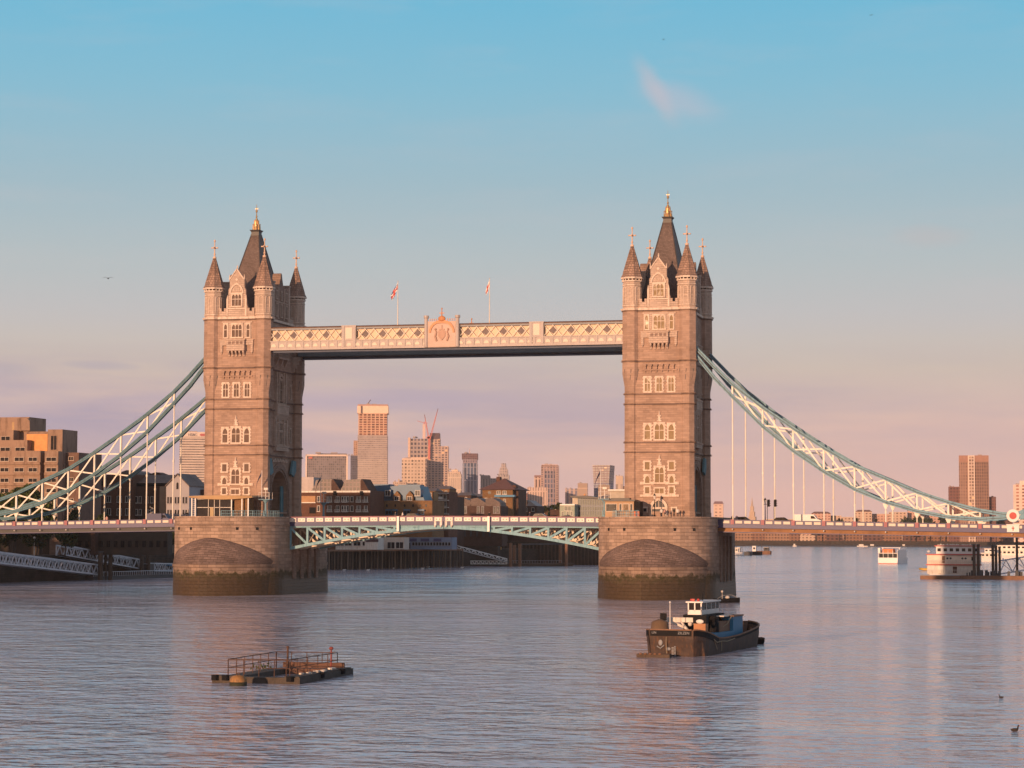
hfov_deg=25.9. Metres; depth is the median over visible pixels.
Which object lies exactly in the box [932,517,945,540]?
broadleaf tree
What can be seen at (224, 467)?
window
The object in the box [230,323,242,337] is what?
window
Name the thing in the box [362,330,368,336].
diamond window
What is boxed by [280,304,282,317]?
window
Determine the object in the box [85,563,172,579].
pontoon
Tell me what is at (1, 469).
window
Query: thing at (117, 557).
gangway
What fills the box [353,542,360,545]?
window
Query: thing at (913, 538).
riverside warehouse
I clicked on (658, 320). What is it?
window
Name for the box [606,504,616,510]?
window
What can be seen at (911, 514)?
riverside flats
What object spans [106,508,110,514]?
window
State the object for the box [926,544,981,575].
paddle houseboat
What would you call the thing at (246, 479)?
window
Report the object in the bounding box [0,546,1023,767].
river water
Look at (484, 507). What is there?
slate roofed row
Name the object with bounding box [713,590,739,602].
tender boat
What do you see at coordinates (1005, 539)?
riverside warehouse
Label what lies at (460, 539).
brick flats
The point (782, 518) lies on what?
parked car
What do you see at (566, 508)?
window
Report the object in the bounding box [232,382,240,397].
window
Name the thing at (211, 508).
door
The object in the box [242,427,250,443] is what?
window
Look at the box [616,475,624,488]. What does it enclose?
apartment block
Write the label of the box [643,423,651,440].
window
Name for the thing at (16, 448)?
window
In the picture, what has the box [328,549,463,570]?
timber quay
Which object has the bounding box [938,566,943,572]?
door
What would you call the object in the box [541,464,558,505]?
apartment tower
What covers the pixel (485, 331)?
diamond window
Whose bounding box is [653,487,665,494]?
window
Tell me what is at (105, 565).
mooring pile
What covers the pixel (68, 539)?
broadleaf tree
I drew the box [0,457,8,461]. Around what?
window
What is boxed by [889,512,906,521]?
riverside flats
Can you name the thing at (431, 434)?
tower crane
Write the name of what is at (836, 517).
riverside flats
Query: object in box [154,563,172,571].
gangway
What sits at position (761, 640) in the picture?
rudder
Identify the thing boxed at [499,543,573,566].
floating pier
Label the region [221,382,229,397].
window
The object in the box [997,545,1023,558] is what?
cruise boat
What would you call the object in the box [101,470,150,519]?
brick building
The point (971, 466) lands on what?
corner windows
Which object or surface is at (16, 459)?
window
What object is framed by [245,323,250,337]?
window
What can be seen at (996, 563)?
timber pile
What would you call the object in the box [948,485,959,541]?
apartment block
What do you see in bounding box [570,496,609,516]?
glass office
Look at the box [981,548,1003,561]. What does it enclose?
cruise boat
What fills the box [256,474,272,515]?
lookout column
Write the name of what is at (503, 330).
diamond window
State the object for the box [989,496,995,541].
apartment block
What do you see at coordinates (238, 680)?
mooring buoy
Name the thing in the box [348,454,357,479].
office tower
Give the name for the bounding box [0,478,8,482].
window
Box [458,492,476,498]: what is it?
back street house
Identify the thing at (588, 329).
diamond window
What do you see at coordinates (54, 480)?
window
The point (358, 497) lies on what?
warehouse
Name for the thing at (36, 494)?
broadleaf tree
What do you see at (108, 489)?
suspension chain
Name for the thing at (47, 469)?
window
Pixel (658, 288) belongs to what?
window
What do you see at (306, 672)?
mooring pontoon
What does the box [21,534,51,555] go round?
broadleaf tree
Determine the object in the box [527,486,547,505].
apartment tower
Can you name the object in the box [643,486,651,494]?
window
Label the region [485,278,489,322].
flagpole
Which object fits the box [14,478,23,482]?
window
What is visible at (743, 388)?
suspension chain
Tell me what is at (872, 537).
riverside warehouse
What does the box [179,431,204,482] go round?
office tower
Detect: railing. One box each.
[221,510,277,516]
[602,510,638,516]
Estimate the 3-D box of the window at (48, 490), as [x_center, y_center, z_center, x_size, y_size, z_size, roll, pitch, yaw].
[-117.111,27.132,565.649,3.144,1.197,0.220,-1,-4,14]
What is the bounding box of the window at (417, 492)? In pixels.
[415,490,419,495]
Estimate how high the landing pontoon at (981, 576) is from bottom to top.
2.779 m
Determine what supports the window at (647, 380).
in the bridge tower at (667, 317)
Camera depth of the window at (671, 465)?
406.28 m
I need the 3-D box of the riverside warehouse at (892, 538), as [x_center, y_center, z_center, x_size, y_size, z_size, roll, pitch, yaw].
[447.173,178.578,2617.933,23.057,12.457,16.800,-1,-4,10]
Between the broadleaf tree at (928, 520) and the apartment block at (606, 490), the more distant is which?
the apartment block at (606, 490)
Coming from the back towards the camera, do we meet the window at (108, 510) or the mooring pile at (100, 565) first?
the window at (108, 510)
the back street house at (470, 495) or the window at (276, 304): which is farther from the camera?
the back street house at (470, 495)
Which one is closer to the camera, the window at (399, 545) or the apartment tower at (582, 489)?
the window at (399, 545)
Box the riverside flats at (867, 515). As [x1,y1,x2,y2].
[856,510,871,540]
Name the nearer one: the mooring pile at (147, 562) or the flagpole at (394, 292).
the flagpole at (394, 292)
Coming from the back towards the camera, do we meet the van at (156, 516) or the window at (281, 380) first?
the van at (156, 516)
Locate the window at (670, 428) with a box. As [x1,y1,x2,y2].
[666,423,675,440]
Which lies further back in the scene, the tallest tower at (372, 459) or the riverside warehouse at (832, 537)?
the tallest tower at (372, 459)
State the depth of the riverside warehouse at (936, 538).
2597.53 m
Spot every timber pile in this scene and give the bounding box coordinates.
[972,544,975,575]
[976,544,979,571]
[991,545,993,575]
[994,546,997,575]
[998,547,1000,571]
[1015,538,1017,570]
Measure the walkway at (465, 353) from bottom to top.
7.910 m
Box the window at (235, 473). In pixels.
[229,468,240,484]
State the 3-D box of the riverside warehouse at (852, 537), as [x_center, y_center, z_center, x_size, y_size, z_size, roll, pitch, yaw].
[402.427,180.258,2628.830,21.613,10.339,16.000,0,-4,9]
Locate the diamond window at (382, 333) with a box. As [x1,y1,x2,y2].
[379,330,385,336]
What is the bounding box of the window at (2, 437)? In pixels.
[1,436,9,439]
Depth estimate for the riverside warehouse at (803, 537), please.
2633.51 m
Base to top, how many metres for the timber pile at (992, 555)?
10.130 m
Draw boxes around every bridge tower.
[202,205,306,516]
[621,194,713,516]
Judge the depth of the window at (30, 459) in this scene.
567.45 m
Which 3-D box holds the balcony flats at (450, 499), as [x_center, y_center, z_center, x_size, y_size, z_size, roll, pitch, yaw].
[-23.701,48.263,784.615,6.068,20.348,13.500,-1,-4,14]
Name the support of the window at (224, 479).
in the bridge tower at (254, 385)
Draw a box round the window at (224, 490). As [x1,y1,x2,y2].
[220,487,227,494]
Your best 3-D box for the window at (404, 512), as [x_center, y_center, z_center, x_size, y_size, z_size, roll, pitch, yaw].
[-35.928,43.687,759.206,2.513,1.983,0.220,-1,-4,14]
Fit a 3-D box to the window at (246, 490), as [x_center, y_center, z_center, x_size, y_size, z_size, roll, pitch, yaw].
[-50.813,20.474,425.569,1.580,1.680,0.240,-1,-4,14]
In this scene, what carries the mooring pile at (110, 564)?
in the river water
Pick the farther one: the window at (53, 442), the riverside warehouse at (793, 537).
the riverside warehouse at (793, 537)
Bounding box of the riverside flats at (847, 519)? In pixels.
[839,517,853,521]
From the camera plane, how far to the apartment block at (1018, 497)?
2300.66 m
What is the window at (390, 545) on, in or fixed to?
in the river cafe at (398, 543)
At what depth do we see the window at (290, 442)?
441.55 m
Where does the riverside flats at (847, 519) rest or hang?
on the ground
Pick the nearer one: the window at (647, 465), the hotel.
the window at (647, 465)
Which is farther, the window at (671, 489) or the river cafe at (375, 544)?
the river cafe at (375, 544)
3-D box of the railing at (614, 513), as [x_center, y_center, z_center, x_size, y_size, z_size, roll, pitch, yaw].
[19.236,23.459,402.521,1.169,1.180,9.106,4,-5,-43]
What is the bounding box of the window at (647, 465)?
[643,460,651,470]
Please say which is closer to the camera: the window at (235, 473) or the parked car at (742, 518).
the parked car at (742, 518)
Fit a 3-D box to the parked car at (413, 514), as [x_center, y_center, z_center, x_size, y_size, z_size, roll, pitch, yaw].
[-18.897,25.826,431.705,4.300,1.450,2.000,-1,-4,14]
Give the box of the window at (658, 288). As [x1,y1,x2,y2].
[652,282,664,297]
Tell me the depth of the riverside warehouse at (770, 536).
2643.90 m
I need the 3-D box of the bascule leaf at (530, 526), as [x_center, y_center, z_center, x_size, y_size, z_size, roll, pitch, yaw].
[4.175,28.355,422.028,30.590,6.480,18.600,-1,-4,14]
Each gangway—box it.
[0,552,97,574]
[56,545,139,568]
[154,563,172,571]
[457,545,506,561]
[1001,556,1023,574]
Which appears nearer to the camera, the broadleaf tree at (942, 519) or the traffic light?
the traffic light
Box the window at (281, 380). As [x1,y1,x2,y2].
[280,379,282,404]
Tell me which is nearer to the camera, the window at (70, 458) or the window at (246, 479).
the window at (246, 479)
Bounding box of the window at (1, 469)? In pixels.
[0,468,8,471]
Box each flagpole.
[391,283,397,324]
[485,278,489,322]
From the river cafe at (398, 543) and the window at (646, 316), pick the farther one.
the river cafe at (398, 543)
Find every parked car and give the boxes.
[406,513,419,515]
[735,517,752,524]
[774,517,789,520]
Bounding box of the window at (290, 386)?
[289,385,291,399]
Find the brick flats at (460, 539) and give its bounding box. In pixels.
[457,497,463,548]
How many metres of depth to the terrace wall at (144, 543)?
548.54 m
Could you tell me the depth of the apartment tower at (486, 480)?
3831.26 m
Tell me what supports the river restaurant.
on the timber quay
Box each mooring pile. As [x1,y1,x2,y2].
[98,551,103,579]
[104,555,106,579]
[108,555,112,579]
[140,555,143,574]
[146,555,149,574]
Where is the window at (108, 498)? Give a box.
[105,496,110,502]
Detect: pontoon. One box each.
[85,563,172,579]
[211,646,352,683]
[470,560,506,563]
[920,570,1023,579]
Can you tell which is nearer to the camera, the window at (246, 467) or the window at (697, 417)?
the window at (697, 417)
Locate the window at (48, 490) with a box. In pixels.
[45,488,56,492]
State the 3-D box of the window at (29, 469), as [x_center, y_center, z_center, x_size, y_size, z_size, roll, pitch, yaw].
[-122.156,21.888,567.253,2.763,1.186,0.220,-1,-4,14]
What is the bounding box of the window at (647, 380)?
[643,376,651,392]
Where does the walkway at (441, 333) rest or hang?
attached to the bridge tower at (254, 385)
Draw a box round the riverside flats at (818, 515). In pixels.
[811,512,830,540]
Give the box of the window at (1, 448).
[0,447,9,450]
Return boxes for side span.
[0,519,174,533]
[718,519,1023,537]
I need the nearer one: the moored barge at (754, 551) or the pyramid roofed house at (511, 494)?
the pyramid roofed house at (511, 494)
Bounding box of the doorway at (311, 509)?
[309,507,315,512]
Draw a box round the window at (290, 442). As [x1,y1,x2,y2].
[289,428,291,443]
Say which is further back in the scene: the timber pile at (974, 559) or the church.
the church
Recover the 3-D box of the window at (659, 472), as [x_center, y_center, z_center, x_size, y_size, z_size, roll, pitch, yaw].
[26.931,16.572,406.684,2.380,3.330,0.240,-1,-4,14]
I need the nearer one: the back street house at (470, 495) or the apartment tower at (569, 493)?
the back street house at (470, 495)
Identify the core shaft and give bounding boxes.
[419,421,425,438]
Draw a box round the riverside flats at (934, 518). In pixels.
[925,513,946,522]
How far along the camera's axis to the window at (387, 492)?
761.07 m
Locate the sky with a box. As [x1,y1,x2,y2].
[0,0,1023,523]
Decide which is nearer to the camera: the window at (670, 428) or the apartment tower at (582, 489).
the window at (670, 428)
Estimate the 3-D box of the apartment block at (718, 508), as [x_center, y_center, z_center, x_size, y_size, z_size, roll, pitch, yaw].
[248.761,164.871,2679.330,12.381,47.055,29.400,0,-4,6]
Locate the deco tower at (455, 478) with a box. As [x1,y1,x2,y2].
[447,469,461,492]
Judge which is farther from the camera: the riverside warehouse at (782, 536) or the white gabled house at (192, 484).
the riverside warehouse at (782, 536)
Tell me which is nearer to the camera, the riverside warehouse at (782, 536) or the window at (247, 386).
the window at (247, 386)
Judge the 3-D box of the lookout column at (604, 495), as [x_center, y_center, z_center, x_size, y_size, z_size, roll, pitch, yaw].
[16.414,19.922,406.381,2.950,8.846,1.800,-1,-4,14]
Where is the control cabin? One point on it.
(612, 504)
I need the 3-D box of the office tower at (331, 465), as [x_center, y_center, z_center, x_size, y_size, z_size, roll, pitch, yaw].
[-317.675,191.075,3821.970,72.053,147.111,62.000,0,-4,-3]
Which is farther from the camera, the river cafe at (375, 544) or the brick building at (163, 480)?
the river cafe at (375, 544)
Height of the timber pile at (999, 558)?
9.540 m
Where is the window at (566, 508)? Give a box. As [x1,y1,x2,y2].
[564,506,570,510]
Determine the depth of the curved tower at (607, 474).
3682.21 m
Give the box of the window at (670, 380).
[666,376,675,391]
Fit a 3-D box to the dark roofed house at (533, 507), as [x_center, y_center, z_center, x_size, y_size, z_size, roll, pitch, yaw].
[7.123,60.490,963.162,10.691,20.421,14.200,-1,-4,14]
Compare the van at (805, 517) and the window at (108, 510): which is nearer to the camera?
the van at (805, 517)
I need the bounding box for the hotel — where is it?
[0,417,101,520]
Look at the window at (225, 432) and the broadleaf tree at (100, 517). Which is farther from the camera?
the broadleaf tree at (100, 517)
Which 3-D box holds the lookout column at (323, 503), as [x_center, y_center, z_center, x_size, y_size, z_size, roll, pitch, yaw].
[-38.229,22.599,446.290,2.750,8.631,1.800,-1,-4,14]
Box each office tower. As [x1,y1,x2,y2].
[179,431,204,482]
[305,452,347,481]
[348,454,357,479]
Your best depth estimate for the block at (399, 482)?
3617.65 m
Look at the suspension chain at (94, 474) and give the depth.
434.49 m
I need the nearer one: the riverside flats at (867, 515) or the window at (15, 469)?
the window at (15, 469)
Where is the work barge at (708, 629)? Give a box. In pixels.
[646,592,759,656]
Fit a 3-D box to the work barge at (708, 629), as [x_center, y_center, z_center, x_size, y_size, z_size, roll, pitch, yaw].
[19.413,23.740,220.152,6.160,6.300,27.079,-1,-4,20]
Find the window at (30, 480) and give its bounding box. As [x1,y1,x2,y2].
[28,478,36,482]
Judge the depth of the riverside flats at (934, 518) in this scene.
2732.16 m
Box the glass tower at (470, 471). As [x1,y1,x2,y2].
[462,449,477,493]
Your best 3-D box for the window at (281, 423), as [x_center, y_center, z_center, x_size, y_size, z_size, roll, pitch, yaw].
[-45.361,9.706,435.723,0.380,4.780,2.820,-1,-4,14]
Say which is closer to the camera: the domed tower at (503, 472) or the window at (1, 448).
the window at (1, 448)
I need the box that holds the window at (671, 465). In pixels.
[667,460,675,470]
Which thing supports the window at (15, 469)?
in the hotel
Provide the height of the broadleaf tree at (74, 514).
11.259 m
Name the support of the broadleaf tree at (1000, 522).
on the ground
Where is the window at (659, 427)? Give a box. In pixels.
[653,422,665,440]
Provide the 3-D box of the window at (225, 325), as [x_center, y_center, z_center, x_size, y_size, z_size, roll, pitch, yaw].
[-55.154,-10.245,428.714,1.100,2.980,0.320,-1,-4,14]
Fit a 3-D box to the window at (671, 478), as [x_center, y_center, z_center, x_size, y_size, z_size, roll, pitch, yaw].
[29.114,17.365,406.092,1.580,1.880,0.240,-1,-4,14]
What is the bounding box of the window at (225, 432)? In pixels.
[221,427,229,443]
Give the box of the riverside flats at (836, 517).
[831,515,841,520]
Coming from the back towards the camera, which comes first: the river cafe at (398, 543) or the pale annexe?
the pale annexe
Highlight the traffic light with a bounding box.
[767,500,770,519]
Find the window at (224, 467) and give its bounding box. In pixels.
[220,463,228,472]
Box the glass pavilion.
[188,495,260,515]
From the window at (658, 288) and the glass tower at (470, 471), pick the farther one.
the glass tower at (470, 471)
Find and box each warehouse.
[301,477,383,549]
[374,484,443,549]
[735,533,751,540]
[752,533,764,540]
[765,533,776,540]
[776,533,788,540]
[789,533,798,540]
[800,534,814,540]
[817,534,825,540]
[826,534,842,540]
[843,534,861,540]
[863,535,881,540]
[882,535,901,540]
[902,536,923,540]
[926,536,948,540]
[1003,537,1013,541]
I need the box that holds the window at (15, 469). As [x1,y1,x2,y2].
[14,468,23,471]
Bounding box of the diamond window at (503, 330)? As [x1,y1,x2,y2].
[500,327,506,334]
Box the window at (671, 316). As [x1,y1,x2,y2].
[668,313,674,329]
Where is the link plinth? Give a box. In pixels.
[1006,524,1019,531]
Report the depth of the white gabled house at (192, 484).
598.29 m
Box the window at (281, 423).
[279,421,282,445]
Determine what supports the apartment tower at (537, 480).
on the ground
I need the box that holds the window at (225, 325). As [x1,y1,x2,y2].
[223,323,227,338]
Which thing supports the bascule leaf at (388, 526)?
attached to the stone pier at (234, 555)
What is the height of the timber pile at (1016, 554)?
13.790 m
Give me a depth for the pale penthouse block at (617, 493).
988.17 m
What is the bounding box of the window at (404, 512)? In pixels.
[403,509,409,514]
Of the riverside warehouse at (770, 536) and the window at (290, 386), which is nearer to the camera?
the window at (290, 386)
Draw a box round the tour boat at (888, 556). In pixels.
[878,547,907,563]
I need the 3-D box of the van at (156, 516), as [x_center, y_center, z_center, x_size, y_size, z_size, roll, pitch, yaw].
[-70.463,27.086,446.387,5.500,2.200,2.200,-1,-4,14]
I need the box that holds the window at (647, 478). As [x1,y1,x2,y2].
[643,474,651,483]
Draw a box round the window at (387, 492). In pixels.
[385,490,389,495]
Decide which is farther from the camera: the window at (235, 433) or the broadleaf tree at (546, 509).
the broadleaf tree at (546, 509)
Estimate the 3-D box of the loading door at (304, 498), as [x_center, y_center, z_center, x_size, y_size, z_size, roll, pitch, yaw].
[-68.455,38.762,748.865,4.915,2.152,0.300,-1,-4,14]
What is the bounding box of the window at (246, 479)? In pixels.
[242,476,250,485]
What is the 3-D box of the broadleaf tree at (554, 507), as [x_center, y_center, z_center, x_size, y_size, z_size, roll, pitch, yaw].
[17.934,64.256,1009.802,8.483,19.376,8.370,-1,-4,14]
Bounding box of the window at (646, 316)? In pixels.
[644,314,649,329]
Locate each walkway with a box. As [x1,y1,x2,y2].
[270,308,622,352]
[298,318,621,359]
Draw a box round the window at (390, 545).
[387,542,394,548]
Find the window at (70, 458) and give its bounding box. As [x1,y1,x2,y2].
[68,456,73,460]
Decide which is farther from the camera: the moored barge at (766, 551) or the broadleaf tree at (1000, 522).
the broadleaf tree at (1000, 522)
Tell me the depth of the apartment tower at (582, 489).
3585.43 m
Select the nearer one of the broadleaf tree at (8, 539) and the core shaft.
the broadleaf tree at (8, 539)
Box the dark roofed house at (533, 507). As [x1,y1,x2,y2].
[526,500,543,515]
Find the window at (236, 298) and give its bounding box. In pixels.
[230,293,242,306]
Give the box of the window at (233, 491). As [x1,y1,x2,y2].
[229,488,240,494]
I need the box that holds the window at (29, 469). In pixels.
[28,468,36,471]
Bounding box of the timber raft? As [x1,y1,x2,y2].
[636,653,670,657]
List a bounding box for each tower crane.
[424,415,429,458]
[427,409,437,458]
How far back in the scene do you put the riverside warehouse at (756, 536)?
2647.40 m
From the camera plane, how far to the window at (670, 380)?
407.37 m
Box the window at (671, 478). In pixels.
[667,474,675,483]
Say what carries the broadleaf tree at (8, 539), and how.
on the ground
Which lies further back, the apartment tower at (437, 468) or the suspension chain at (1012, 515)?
the apartment tower at (437, 468)
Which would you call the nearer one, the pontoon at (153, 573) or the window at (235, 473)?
the window at (235, 473)
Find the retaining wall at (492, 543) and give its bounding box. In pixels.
[461,529,598,565]
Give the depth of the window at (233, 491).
426.09 m
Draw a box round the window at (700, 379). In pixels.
[700,379,701,394]
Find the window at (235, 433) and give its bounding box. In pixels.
[230,426,241,443]
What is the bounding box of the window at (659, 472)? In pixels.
[653,466,665,483]
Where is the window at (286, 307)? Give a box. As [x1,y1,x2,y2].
[285,305,287,319]
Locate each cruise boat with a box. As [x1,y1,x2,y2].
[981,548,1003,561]
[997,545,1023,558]
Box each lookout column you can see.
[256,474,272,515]
[315,479,328,516]
[594,469,610,516]
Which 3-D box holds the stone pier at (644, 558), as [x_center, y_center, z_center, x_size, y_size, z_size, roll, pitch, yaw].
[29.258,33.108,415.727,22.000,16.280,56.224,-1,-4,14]
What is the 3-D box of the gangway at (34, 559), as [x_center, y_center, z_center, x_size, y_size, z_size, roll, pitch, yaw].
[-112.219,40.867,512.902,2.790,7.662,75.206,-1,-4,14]
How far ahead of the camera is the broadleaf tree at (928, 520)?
2576.51 m
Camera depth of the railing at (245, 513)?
419.69 m
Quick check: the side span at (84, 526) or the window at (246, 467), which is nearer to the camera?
the window at (246, 467)
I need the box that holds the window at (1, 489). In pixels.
[0,488,8,492]
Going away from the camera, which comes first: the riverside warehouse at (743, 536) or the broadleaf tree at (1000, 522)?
the broadleaf tree at (1000, 522)
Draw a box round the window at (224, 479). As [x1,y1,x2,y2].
[220,476,227,485]
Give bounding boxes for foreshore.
[735,544,996,546]
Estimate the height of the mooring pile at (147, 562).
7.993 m
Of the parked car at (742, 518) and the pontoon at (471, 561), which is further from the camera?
the pontoon at (471, 561)
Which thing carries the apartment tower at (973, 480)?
on the ground
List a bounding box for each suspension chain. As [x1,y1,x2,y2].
[0,357,203,520]
[0,397,204,521]
[697,347,1023,523]
[709,353,1023,523]
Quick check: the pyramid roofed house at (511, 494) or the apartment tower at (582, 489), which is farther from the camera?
the apartment tower at (582, 489)
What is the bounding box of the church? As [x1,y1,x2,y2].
[748,500,755,519]
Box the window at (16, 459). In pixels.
[14,457,23,461]
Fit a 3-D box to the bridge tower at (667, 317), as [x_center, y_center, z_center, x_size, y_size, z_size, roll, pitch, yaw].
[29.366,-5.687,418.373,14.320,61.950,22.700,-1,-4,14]
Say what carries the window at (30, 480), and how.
in the hotel
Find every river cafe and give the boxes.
[336,537,383,549]
[384,537,408,549]
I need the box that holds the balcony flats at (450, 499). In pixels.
[433,492,457,536]
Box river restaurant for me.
[409,537,456,548]
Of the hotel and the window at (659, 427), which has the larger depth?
the hotel
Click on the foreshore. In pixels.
(853, 545)
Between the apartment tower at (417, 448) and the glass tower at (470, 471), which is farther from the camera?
the apartment tower at (417, 448)
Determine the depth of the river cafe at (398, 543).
740.96 m
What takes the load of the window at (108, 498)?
in the brick building at (112, 499)
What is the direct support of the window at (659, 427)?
in the bridge tower at (667, 317)
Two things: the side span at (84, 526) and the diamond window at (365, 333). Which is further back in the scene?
the side span at (84, 526)
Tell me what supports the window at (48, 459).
in the hotel
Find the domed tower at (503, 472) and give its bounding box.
[497,463,509,479]
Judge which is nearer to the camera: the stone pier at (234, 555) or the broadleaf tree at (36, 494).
the stone pier at (234, 555)
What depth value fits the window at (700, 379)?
422.15 m
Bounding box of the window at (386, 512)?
[385,509,391,514]
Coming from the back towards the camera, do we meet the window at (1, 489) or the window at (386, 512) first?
the window at (386, 512)
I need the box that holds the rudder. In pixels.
[757,637,764,643]
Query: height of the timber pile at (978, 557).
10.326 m
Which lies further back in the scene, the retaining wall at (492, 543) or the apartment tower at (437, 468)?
the apartment tower at (437, 468)
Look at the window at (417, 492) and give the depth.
758.47 m
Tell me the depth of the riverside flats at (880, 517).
2748.04 m
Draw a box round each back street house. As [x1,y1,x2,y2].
[429,488,442,499]
[438,486,456,491]
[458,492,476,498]
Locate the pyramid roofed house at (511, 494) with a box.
[479,477,529,515]
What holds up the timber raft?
on the river water
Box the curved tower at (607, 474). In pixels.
[592,465,614,496]
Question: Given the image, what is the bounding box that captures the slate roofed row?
[464,498,507,541]
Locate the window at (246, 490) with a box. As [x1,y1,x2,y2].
[242,487,249,494]
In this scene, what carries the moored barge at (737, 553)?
on the river water
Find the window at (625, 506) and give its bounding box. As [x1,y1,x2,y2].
[623,504,628,509]
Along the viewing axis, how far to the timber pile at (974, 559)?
589.68 m
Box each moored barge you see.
[735,547,751,555]
[735,548,743,555]
[746,546,761,554]
[761,535,771,554]
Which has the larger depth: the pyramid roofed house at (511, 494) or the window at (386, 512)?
the pyramid roofed house at (511, 494)
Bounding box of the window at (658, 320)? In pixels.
[652,314,665,329]
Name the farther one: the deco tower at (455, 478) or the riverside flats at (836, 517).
the deco tower at (455, 478)
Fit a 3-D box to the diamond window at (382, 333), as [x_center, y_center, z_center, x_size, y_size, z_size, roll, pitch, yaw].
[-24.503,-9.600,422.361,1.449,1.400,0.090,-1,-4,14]
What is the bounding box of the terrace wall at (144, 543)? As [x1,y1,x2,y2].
[0,532,172,554]
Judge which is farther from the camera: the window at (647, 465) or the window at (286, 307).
the window at (286, 307)
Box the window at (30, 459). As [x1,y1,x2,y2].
[28,457,37,461]
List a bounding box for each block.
[393,479,406,485]
[598,484,609,496]
[608,489,624,497]
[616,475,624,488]
[713,501,723,516]
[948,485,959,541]
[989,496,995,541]
[1013,481,1023,541]
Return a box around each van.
[147,513,171,523]
[794,514,821,520]
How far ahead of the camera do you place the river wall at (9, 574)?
756.01 m
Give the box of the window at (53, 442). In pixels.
[50,435,56,449]
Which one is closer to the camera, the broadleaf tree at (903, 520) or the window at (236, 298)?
the window at (236, 298)
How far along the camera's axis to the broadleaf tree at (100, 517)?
549.74 m
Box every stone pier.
[172,516,327,595]
[598,516,735,600]
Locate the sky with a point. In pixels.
(850, 179)
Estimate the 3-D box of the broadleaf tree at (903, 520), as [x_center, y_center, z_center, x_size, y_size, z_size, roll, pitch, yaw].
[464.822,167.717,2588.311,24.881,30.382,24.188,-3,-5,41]
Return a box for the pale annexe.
[550,504,576,516]
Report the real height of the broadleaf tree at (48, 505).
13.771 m
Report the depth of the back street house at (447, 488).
1051.52 m
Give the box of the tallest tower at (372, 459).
[357,403,388,483]
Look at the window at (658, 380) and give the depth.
407.87 m
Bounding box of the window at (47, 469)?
[46,468,56,471]
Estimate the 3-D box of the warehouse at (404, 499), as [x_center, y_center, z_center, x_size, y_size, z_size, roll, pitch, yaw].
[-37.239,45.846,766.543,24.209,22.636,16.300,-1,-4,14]
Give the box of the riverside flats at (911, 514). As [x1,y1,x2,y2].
[907,510,920,520]
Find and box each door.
[210,507,213,515]
[301,496,315,501]
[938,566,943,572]
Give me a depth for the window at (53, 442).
572.94 m
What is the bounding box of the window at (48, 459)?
[45,457,56,461]
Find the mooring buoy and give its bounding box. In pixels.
[229,673,246,685]
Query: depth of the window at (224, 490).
426.71 m
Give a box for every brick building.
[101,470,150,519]
[135,472,174,552]
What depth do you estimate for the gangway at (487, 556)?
800.88 m
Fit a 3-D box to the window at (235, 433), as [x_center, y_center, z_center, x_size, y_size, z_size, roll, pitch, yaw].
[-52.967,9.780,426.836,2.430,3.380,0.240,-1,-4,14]
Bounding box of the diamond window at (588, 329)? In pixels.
[585,326,592,332]
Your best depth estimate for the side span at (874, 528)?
398.30 m
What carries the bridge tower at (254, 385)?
on the stone pier at (234, 555)
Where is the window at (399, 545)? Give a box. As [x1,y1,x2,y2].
[395,542,403,548]
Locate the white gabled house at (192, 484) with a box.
[165,473,203,518]
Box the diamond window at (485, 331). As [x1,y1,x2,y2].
[482,328,488,334]
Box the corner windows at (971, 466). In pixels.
[969,457,973,541]
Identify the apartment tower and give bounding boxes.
[354,440,357,454]
[402,457,425,486]
[408,436,427,486]
[427,433,448,487]
[480,474,495,493]
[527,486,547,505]
[534,475,540,486]
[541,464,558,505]
[565,488,577,503]
[578,482,587,495]
[959,455,989,541]
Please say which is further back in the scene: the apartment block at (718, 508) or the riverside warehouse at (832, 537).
the apartment block at (718, 508)
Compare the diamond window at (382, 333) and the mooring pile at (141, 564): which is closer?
the diamond window at (382, 333)
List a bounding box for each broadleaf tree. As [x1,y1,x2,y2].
[0,483,44,552]
[0,521,28,552]
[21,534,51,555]
[23,501,56,554]
[55,533,78,555]
[63,510,81,554]
[95,513,108,519]
[172,532,174,544]
[544,505,550,514]
[547,504,556,515]
[900,515,915,540]
[914,516,933,540]
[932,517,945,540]
[996,521,1005,541]
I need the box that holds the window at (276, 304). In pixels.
[275,302,277,316]
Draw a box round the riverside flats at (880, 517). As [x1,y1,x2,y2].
[872,514,888,540]
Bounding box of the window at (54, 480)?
[46,478,56,482]
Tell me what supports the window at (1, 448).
in the hotel
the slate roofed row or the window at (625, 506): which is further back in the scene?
the slate roofed row
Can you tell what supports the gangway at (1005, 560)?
on the river water
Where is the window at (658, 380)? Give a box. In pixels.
[654,376,663,392]
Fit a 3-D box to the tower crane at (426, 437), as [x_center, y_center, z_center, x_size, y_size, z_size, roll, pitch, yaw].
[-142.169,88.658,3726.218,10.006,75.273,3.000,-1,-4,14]
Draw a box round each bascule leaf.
[290,516,453,549]
[444,516,598,549]
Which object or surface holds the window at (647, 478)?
in the bridge tower at (667, 317)
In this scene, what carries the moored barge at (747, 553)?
on the river water
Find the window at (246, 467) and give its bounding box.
[242,463,250,472]
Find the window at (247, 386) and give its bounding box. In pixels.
[243,382,251,397]
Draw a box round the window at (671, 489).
[667,486,675,494]
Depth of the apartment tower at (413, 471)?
3675.77 m
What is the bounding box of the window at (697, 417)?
[697,417,698,441]
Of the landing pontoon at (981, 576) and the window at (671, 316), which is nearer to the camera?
the window at (671, 316)
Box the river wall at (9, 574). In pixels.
[0,541,1023,582]
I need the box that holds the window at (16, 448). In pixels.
[15,447,24,450]
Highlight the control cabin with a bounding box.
[603,498,642,516]
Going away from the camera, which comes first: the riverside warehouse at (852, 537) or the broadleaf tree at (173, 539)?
the broadleaf tree at (173, 539)

